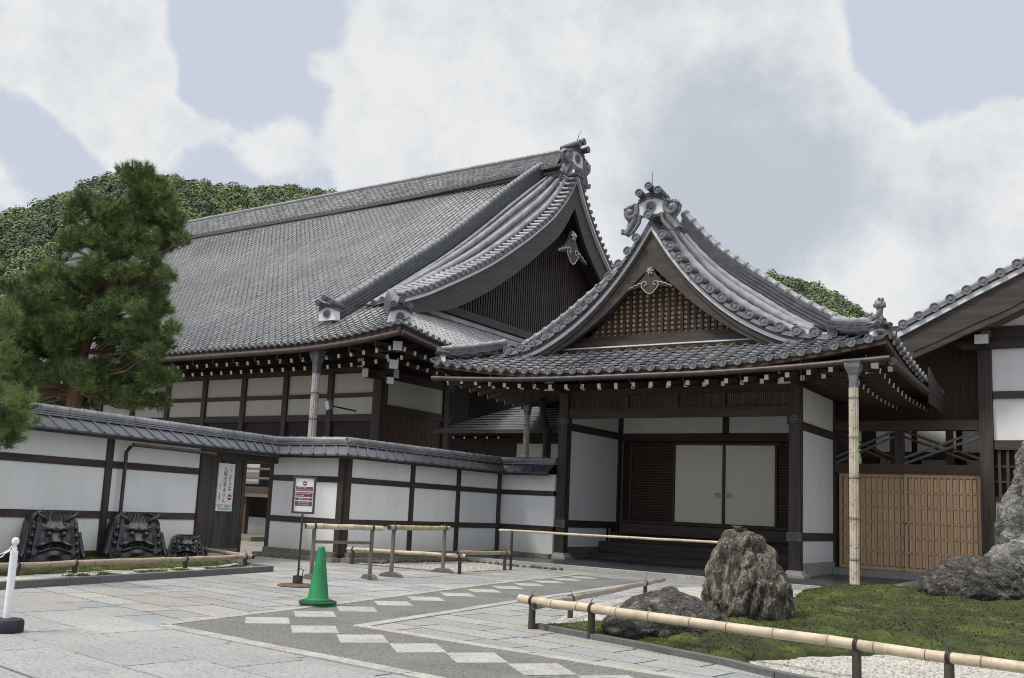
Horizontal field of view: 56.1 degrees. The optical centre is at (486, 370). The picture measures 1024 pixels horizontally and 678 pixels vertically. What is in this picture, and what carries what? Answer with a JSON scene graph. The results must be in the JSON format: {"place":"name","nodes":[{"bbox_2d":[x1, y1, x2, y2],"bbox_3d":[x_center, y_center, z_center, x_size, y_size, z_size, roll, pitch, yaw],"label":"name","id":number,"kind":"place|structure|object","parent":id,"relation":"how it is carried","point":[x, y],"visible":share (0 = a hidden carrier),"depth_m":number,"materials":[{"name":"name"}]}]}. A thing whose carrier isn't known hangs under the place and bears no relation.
{"place":"outdoors","nodes":[
{"label":"outdoors","id":0,"kind":"place"},
{"bbox_2d":[208,541,263,554],"bbox_3d":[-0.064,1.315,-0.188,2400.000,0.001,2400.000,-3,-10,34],"label":"ground","id":1,"kind":"structure","parent":0,"point":[248,547],"depth_m":25.48,"materials":[{"name":"beige stone"}]},
{"bbox_2d":[0,158,194,414],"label":"pine tree","id":2,"kind":"object","parent":1,"relation":"on","point":[63,325],"visible":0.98,"depth_m":20.65,"materials":[{"name":"green plant"}]},
{"bbox_2d":[0,130,614,540],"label":"hall","id":3,"kind":"structure","parent":1,"relation":"on","point":[380,292],"depth_m":36.49,"materials":[{"name":"tile"}]},
{"bbox_2d":[308,350,327,436],"bbox_3d":[-5.221,2.249,28.619,0.410,5.755,0.410,-3,-10,34],"label":"bamboo downspout","id":4,"kind":"object","parent":3,"relation":"attached to","point":[317,357],"visible":0.34,"depth_m":28.77,"materials":[{"name":"wood"}]},
{"bbox_2d":[325,399,356,411],"bbox_3d":[-4.530,1.139,29.826,0.326,0.339,1.280,-3,-10,34],"label":"floodlight","id":5,"kind":"object","parent":3,"relation":"attached to","point":[329,405],"visible":1,"depth_m":29.39,"materials":[{"name":"metal"}]},
{"bbox_2d":[432,387,608,540],"bbox_3d":[0.937,2.203,29.178,6.100,6.600,3.550,-3,-10,34],"label":"annex","id":6,"kind":"object","parent":1,"relation":"on","point":[492,427],"visible":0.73,"depth_m":29.56,"materials":[{"name":"grey tile"}]},
{"bbox_2d":[467,556,918,589],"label":"porch floor kerb","id":7,"kind":"structure","parent":1,"relation":"on","point":[634,573],"depth_m":20.95,"materials":[{"name":"stone"}]},
{"bbox_2d":[832,420,981,579],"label":"slatted gate","id":8,"kind":"structure","parent":1,"relation":"on","point":[916,521],"depth_m":23.14,"materials":[{"name":"wood"}]},
{"bbox_2d":[839,473,904,571],"bbox_3d":[9.524,3.713,23.640,1.600,2.325,0.075,-3,-10,34],"label":"door leaf","id":9,"kind":"structure","parent":8,"relation":"in","point":[881,496],"depth_m":23.57,"materials":[{"name":"brown wood"}]},
{"bbox_2d":[904,474,981,572],"bbox_3d":[10.781,3.640,22.698,1.660,2.325,0.090,-3,-10,34],"label":"door leaf","id":10,"kind":"structure","parent":8,"relation":"in","point":[943,521],"depth_m":22.73,"materials":[{"name":"brown wood"}]},
{"bbox_2d":[861,431,995,476],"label":"passage building","id":11,"kind":"structure","parent":1,"relation":"on","point":[970,447],"depth_m":25.78,"materials":[{"name":"brown wood"}]},
{"bbox_2d":[880,459,907,463],"bbox_3d":[11.102,2.697,26.153,0.700,0.550,0.040,-3,-10,34],"label":"window","id":12,"kind":"structure","parent":11,"relation":"in","point":[882,461],"depth_m":26.29,"materials":[{"name":"grey glass"}]},
{"bbox_2d":[922,460,945,464],"bbox_3d":[11.994,2.655,25.555,0.750,0.550,0.040,-3,-10,34],"label":"window","id":13,"kind":"structure","parent":11,"relation":"in","point":[931,462],"depth_m":25.59,"materials":[{"name":"grey glass"}]},
{"bbox_2d":[967,460,995,476],"bbox_3d":[12.907,2.612,24.942,0.750,0.550,0.040,-3,-10,34],"label":"window","id":14,"kind":"structure","parent":11,"relation":"in","point":[978,461],"depth_m":25.07,"materials":[{"name":"grey paper"}]},
{"bbox_2d":[844,257,1023,556],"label":"side hall","id":15,"kind":"structure","parent":1,"relation":"on","point":[965,343],"depth_m":22.32,"materials":[{"name":"brown wood"}]},
{"bbox_2d":[995,450,1014,496],"bbox_3d":[14.188,2.246,20.716,5.690,1.200,0.060,-3,-10,34],"label":"window back","id":16,"kind":"structure","parent":15,"relation":"in","point":[1003,452],"depth_m":22.17,"materials":[{"name":"brown wood"}]},
{"bbox_2d":[994,441,1023,544],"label":"garden rock","id":17,"kind":"object","parent":1,"relation":"on","point":[1008,525],"visible":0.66,"depth_m":17.17,"materials":[{"name":"grey stone"}]},
{"bbox_2d":[0,554,770,677],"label":"stone paving","id":18,"kind":"structure","parent":0,"point":[105,630],"depth_m":9.87,"materials":[{"name":"stone"}]},
{"bbox_2d":[0,537,24,633],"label":"stanchion","id":19,"kind":"object","parent":18,"relation":"on","point":[9,624],"visible":1,"depth_m":8.56,"materials":[{"name":"white plastic"}]},
{"bbox_2d":[0,545,13,557],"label":"plastic chain","id":20,"kind":"object","parent":19,"relation":"hanging from","point":[5,552],"visible":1,"depth_m":8.56,"materials":[{"name":"white plastic"}]},
{"bbox_2d":[0,401,214,561],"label":"garden wall","id":21,"kind":"structure","parent":18,"relation":"on","point":[70,460],"depth_m":17.15,"materials":[{"name":"white paint"}]},
{"bbox_2d":[118,443,216,513],"bbox_3d":[-6.116,2.510,18.425,0.290,2.065,2.224,-1,-9,26],"label":"drainpipe","id":22,"kind":"object","parent":21,"relation":"attached to","point":[127,450],"visible":0.83,"depth_m":17.65,"materials":[{"name":"brown metal"}]},
{"bbox_2d":[0,563,250,580],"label":"bed gravel","id":23,"kind":"structure","parent":18,"relation":"on","point":[34,576],"depth_m":14.30,"materials":[{"name":"white gravel"}]},
{"bbox_2d":[0,295,44,452],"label":"pine tree","id":24,"kind":"object","parent":23,"relation":"on","point":[16,410],"visible":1,"depth_m":13.07,"materials":[{"name":"green plant"}]},
{"bbox_2d":[0,555,232,575],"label":"moss","id":25,"kind":"object","parent":23,"relation":"on","point":[54,570],"visible":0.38,"depth_m":15.41,"materials":[{"name":"green plant"}]},
{"bbox_2d":[17,510,86,560],"bbox_3d":[-7.181,2.731,15.890,1.094,0.807,0.546,10,-11,-41],"label":"ogre face tile","id":26,"kind":"object","parent":25,"relation":"on","point":[50,536],"visible":0.98,"depth_m":15.72,"materials":[{"name":"ceramic"}]},
{"bbox_2d":[108,549,120,558],"bbox_3d":[-6.503,3.203,16.743,0.198,0.200,0.351,8,-10,-32],"label":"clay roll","id":27,"kind":"object","parent":25,"relation":"on","point":[114,553],"visible":0.91,"depth_m":16.61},
{"bbox_2d":[99,513,168,557],"bbox_3d":[-6.347,2.986,17.387,1.162,0.808,0.546,9,-10,-35],"label":"ogre face tile","id":28,"kind":"object","parent":25,"relation":"on","point":[133,534],"visible":0.91,"depth_m":17.23,"materials":[{"name":"ceramic"}]},
{"bbox_2d":[167,534,203,556],"bbox_3d":[-5.580,3.283,17.852,0.706,0.465,0.526,6,-9,-24],"label":"ogre face tile","id":29,"kind":"object","parent":25,"relation":"on","point":[182,545],"visible":0.85,"depth_m":17.72,"materials":[{"name":"ceramic"}]},
{"bbox_2d":[0,551,252,575],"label":"bamboo rail","id":30,"kind":"object","parent":23,"relation":"on","point":[76,563],"visible":0.9,"depth_m":14.95,"materials":[{"name":"brown wood"}]},
{"bbox_2d":[62,564,249,576],"bbox_3d":[-5.290,3.188,15.154,1.300,0.158,4.850,-3,-10,34],"label":"moss","id":31,"kind":"object","parent":23,"relation":"on","point":[141,571],"visible":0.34,"depth_m":15.04,"materials":[{"name":"green plant"}]},
{"bbox_2d":[0,555,273,589],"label":"bed kerb","id":32,"kind":"structure","parent":18,"relation":"on","point":[96,579],"depth_m":14.03,"materials":[{"name":"stone"}]},
{"bbox_2d":[203,544,254,558],"bbox_3d":[-4.965,3.553,18.308,0.104,0.380,1.942,11,-11,-44],"label":"bamboo rail","id":33,"kind":"object","parent":18,"relation":"on","point":[206,550],"visible":0.82,"depth_m":18.40,"materials":[{"name":"brown wood"}]},
{"bbox_2d":[277,476,316,587],"bbox_3d":[-2.801,2.431,14.544,0.596,1.642,0.596,-3,-10,34],"label":"notice stand","id":34,"kind":"object","parent":18,"relation":"on","point":[304,495],"visible":1,"depth_m":14.60,"materials":[{"name":"metal"}]},
{"bbox_2d":[252,436,348,562],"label":"garden wall","id":35,"kind":"structure","parent":18,"relation":"on","point":[323,459],"depth_m":21.13,"materials":[{"name":"white paint"}]},
{"bbox_2d":[193,425,281,555],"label":"wall gate","id":36,"kind":"structure","parent":35,"relation":"attached to","point":[219,530],"depth_m":20.31,"materials":[{"name":"brown wood"}]},
{"bbox_2d":[204,458,243,548],"bbox_3d":[-5.565,2.825,20.276,0.073,1.880,1.177,-1,-9,26],"label":"door leaf","id":37,"kind":"structure","parent":36,"relation":"in","point":[221,531],"depth_m":20.21,"materials":[{"name":"brown wood"}]},
{"bbox_2d":[215,463,234,510],"bbox_3d":[-5.513,2.469,20.280,0.029,1.000,0.500,-1,-9,26],"label":"sign","id":38,"kind":"object","parent":37,"relation":"attached to","point":[225,486],"visible":1,"depth_m":20.26,"materials":[{"name":"white paper"}]},
{"bbox_2d":[303,521,383,580],"bbox_3d":[-2.401,3.018,16.140,1.431,0.971,0.480,8,-10,-34],"label":"wooden barrier","id":39,"kind":"object","parent":18,"relation":"on","point":[371,528],"visible":0.99,"depth_m":16.15,"materials":[{"name":"brown wood"}]},
{"bbox_2d":[346,547,466,573],"bbox_3d":[-1.665,3.818,19.465,2.976,0.503,0.107,-2,-10,32],"label":"bamboo rail","id":40,"kind":"object","parent":18,"relation":"on","point":[424,553],"visible":0.95,"depth_m":19.36,"materials":[{"name":"brown wood"}]},
{"bbox_2d":[378,523,453,577],"bbox_3d":[-1.253,3.354,18.094,0.480,0.971,2.304,-1,-9,26],"label":"wooden barrier","id":41,"kind":"object","parent":18,"relation":"on","point":[394,528],"visible":1,"depth_m":17.81,"materials":[{"name":"brown wood"}]},
{"bbox_2d":[339,437,505,563],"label":"garden wall","id":42,"kind":"structure","parent":18,"relation":"on","point":[392,483],"depth_m":22.80,"materials":[{"name":"white paint"}]},
{"bbox_2d":[356,561,508,572],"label":"gravel","id":43,"kind":"structure","parent":18,"relation":"on","point":[447,567],"depth_m":20.50,"materials":[{"name":"grey gravel"}]},
{"bbox_2d":[363,557,562,569],"bbox_3d":[-0.415,4.290,21.099,3.128,0.201,3.627,-3,-10,34],"label":"edging rubble","id":44,"kind":"object","parent":18,"relation":"on","point":[404,560],"visible":0.68,"depth_m":21.73,"materials":[{"name":"grey stone"}]},
{"bbox_2d":[456,550,510,569],"bbox_3d":[-0.022,3.927,19.723,0.114,0.519,2.423,-1,-9,27],"label":"bamboo rail","id":45,"kind":"object","parent":18,"relation":"on","point":[504,553],"visible":0.98,"depth_m":19.86,"materials":[{"name":"brown wood"}]},
{"bbox_2d":[531,577,665,617],"bbox_3d":[1.901,3.281,14.102,0.105,0.390,7.863,0,-9,21],"label":"bamboo rail","id":46,"kind":"object","parent":18,"relation":"on","point":[578,596],"visible":0.91,"depth_m":13.14,"materials":[{"name":"brown wood"}]},
{"bbox_2d":[499,529,717,569],"bbox_3d":[2.463,3.801,19.484,5.304,0.941,0.057,-3,-10,34],"label":"bamboo rail","id":47,"kind":"object","parent":18,"relation":"on","point":[588,535],"visible":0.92,"depth_m":19.77,"materials":[{"name":"brown wood"}]},
{"bbox_2d":[535,623,818,677],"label":"garden kerb","id":48,"kind":"structure","parent":18,"relation":"on","point":[745,666],"depth_m":9.09,"materials":[{"name":"stone"}]},
{"bbox_2d":[517,591,1023,677],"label":"bamboo rail","id":49,"kind":"object","parent":18,"relation":"on","point":[948,658],"visible":0.92,"depth_m":8.44,"materials":[{"name":"brown wood"}]},
{"bbox_2d":[172,575,668,677],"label":"path","id":50,"kind":"structure","parent":0,"point":[436,664],"depth_m":9.29,"materials":[{"name":"grey stone"}]},
{"bbox_2d":[298,546,336,606],"bbox_3d":[-2.071,2.556,11.931,0.470,0.725,0.470,-3,-10,34],"label":"traffic cone","id":51,"kind":"object","parent":50,"relation":"on","point":[318,594],"visible":1,"depth_m":11.84,"materials":[{"name":"green plastic"}]},
{"bbox_2d":[245,576,632,677],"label":"path pavers","id":52,"kind":"object","parent":50,"relation":"in","point":[536,669],"visible":0.69,"depth_m":9.22,"materials":[{"name":"grey stone"}]},
{"bbox_2d":[0,196,861,463],"bbox_3d":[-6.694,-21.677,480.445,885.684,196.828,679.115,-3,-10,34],"label":"hill","id":53,"kind":"structure","parent":0,"point":[207,215],"depth_m":360.95,"materials":[{"name":"green plant"}]},
{"bbox_2d":[0,171,873,317],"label":"forest","id":54,"kind":"object","parent":53,"relation":"on","point":[43,219],"visible":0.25,"depth_m":498.49,"materials":[{"name":"green plant"}]},
{"bbox_2d":[0,0,1023,325],"label":"sky","id":55,"kind":"structure","parent":0,"point":[868,150],"materials":[{"name":"white"}]},
{"bbox_2d":[467,555,914,585],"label":"porch floor","id":56,"kind":"structure","parent":0,"point":[822,580],"depth_m":22.43,"materials":[{"name":"stone"}]},
{"bbox_2d":[499,457,557,557],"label":"garden wall","id":57,"kind":"structure","parent":56,"relation":"on","point":[528,492],"depth_m":25.23,"materials":[{"name":"white paint"}]},
{"bbox_2d":[430,172,944,578],"bbox_3d":[5.307,0.221,24.874,11.421,9.542,7.692,-3,-10,34],"label":"entrance porch","id":58,"kind":"object","parent":56,"relation":"on","point":[688,374],"visible":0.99,"depth_m":23.71,"materials":[{"name":"tile"}]},
{"bbox_2d":[523,404,532,456],"bbox_3d":[1.085,3.095,27.180,0.205,4.285,0.205,-3,-10,34],"label":"bamboo downspout","id":59,"kind":"object","parent":58,"relation":"attached to","point":[527,409],"visible":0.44,"depth_m":27.32,"materials":[{"name":"wood"}]},
{"bbox_2d":[674,445,722,523],"bbox_3d":[5.820,3.112,26.334,1.360,2.110,0.035,-3,-10,34],"label":"paper door","id":60,"kind":"structure","parent":58,"relation":"in","point":[698,472],"depth_m":26.33,"materials":[{"name":"beige paper"}]},
{"bbox_2d":[725,445,774,526],"bbox_3d":[7.007,3.056,25.538,1.340,2.110,0.035,-3,-10,34],"label":"paper door","id":61,"kind":"structure","parent":58,"relation":"in","point":[750,470],"depth_m":25.53,"materials":[{"name":"beige paper"}]},
{"bbox_2d":[842,358,862,584],"bbox_3d":[7.141,1.991,18.645,0.342,4.435,0.342,-3,-10,34],"label":"bamboo downspout","id":62,"kind":"object","parent":58,"relation":"attached to","point":[853,368],"visible":0.98,"depth_m":18.60,"materials":[{"name":"wood"}]},
{"bbox_2d":[552,586,1023,677],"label":"garden gravel","id":63,"kind":"structure","parent":0,"point":[582,616],"depth_m":9.01,"materials":[{"name":"beige gravel"}]},
{"bbox_2d":[601,586,733,638],"bbox_3d":[1.976,2.615,10.239,1.503,0.614,0.929,2,-8,3],"label":"garden rock","id":64,"kind":"object","parent":63,"relation":"on","point":[672,600],"visible":0.64,"depth_m":9.91,"materials":[{"name":"grey stone"}]},
{"bbox_2d":[701,526,796,620],"bbox_3d":[3.132,2.501,11.505,1.098,1.253,0.946,-3,-10,34],"label":"garden rock","id":65,"kind":"object","parent":63,"relation":"on","point":[745,575],"visible":0.86,"depth_m":11.22,"materials":[{"name":"grey stone"}]},
{"bbox_2d":[548,583,1023,662],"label":"moss","id":66,"kind":"object","parent":63,"relation":"on","point":[909,616],"visible":0.73,"depth_m":10.79,"materials":[{"name":"green plant"}]},
{"bbox_2d":[752,656,1023,677],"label":"pebbles","id":67,"kind":"object","parent":63,"relation":"on","point":[910,666],"visible":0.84,"depth_m":8.81,"materials":[{"name":"beige gravel"}]},
{"bbox_2d":[918,555,1023,600],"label":"garden rock","id":68,"kind":"object","parent":63,"relation":"on","point":[975,577],"visible":0.81,"depth_m":14.99,"materials":[{"name":"grey stone"}]},
{"bbox_2d":[983,537,1023,582],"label":"garden rock","id":69,"kind":"object","parent":63,"relation":"on","point":[1009,556],"visible":0.36,"depth_m":15.97,"materials":[{"name":"grey stone"}]},
{"label":"paving bed","id":70,"kind":"structure","parent":0,"visible":0},
{"bbox_2d":[155,624,446,677],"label":"path border","id":71,"kind":"object","parent":70,"relation":"on","point":[368,665],"visible":0.8,"depth_m":8.09,"materials":[{"name":"stone"}]},
{"bbox_2d":[161,574,578,624],"bbox_3d":[-0.676,3.414,14.865,0.224,0.034,11.927,-1,-9,25],"label":"path border","id":72,"kind":"object","parent":70,"relation":"on","point":[246,614],"visible":0.49,"depth_m":12.47,"materials":[{"name":"stone"}]},
{"bbox_2d":[354,581,644,626],"bbox_3d":[0.898,3.444,14.530,0.202,0.034,10.100,-1,-9,27],"label":"path border","id":73,"kind":"object","parent":70,"relation":"on","point":[395,620],"visible":0.46,"depth_m":12.06,"materials":[{"name":"stone"}]},
{"bbox_2d":[352,625,693,677],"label":"path border","id":74,"kind":"object","parent":70,"relation":"on","point":[536,654],"visible":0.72,"depth_m":8.74,"materials":[{"name":"stone"}]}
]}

